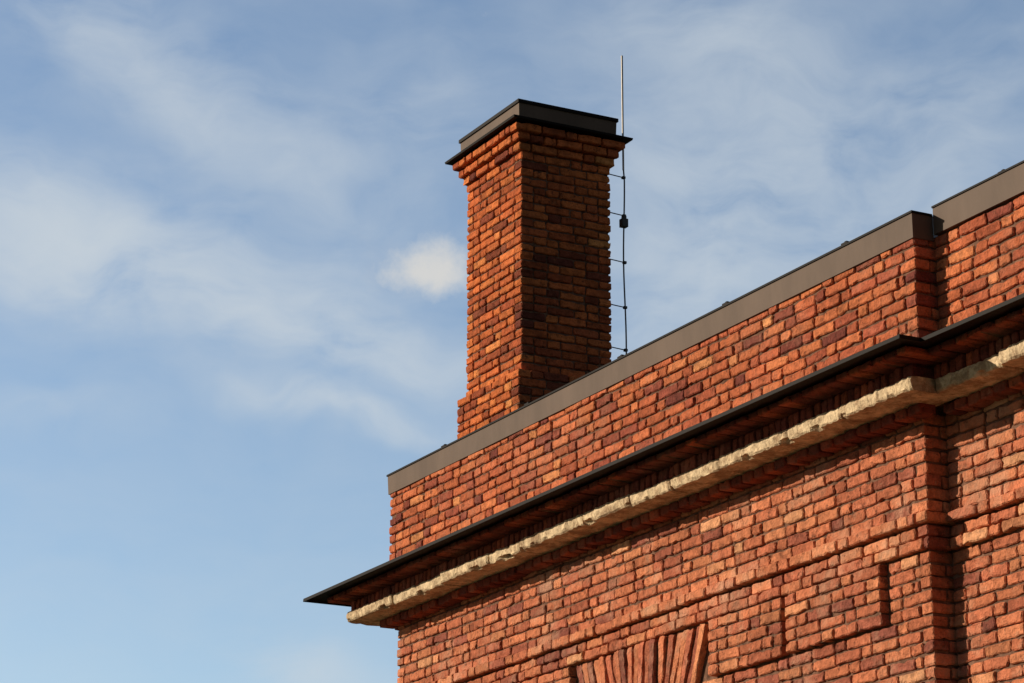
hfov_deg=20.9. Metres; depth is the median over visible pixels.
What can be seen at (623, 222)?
lightning rod
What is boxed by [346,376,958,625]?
stone cornice
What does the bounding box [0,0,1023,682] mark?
sky
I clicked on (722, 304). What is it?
conductor holders
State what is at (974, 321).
cornice metal drip
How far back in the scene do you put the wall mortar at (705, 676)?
17.66 m
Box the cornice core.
[331,308,1021,601]
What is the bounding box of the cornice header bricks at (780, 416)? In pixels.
[327,308,1023,630]
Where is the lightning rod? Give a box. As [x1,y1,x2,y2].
[609,55,627,353]
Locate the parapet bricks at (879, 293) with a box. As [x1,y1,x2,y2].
[389,194,1023,560]
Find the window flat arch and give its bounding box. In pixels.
[576,624,709,682]
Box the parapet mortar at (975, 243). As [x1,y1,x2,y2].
[392,199,1023,553]
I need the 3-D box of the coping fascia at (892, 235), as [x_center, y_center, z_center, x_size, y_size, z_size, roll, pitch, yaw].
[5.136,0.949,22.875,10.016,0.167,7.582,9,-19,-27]
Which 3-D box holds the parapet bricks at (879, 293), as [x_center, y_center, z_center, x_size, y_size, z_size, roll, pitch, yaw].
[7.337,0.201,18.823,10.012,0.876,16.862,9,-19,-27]
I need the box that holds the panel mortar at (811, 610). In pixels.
[529,566,887,682]
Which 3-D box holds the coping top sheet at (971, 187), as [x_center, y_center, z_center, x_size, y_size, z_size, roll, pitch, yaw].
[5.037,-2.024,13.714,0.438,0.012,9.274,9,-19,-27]
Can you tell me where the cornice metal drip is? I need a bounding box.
[303,293,1023,606]
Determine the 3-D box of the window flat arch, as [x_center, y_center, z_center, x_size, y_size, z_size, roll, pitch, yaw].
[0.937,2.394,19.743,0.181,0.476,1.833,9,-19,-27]
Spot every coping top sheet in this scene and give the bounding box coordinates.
[386,210,932,476]
[931,160,1023,207]
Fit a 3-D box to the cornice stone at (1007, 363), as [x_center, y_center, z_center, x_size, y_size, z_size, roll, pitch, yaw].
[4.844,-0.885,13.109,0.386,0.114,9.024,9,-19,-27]
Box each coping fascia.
[388,213,936,494]
[933,163,1023,235]
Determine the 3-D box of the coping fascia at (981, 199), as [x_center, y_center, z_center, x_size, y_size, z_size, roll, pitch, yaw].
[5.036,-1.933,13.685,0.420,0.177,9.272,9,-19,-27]
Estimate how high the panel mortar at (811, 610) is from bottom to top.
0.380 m
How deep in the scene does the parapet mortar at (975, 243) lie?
18.91 m
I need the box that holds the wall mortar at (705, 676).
[400,395,1023,682]
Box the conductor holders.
[441,169,1004,446]
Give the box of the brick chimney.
[445,98,632,438]
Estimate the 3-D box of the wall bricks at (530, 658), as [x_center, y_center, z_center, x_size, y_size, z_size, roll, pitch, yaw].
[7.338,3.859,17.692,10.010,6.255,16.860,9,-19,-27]
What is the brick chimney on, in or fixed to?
on the roof
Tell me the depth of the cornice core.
18.70 m
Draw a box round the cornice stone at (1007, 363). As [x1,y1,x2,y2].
[935,340,1023,397]
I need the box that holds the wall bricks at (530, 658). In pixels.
[397,390,1023,682]
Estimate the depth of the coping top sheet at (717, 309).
19.78 m
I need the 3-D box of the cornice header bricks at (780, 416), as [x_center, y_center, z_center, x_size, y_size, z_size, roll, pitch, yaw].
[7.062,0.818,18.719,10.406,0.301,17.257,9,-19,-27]

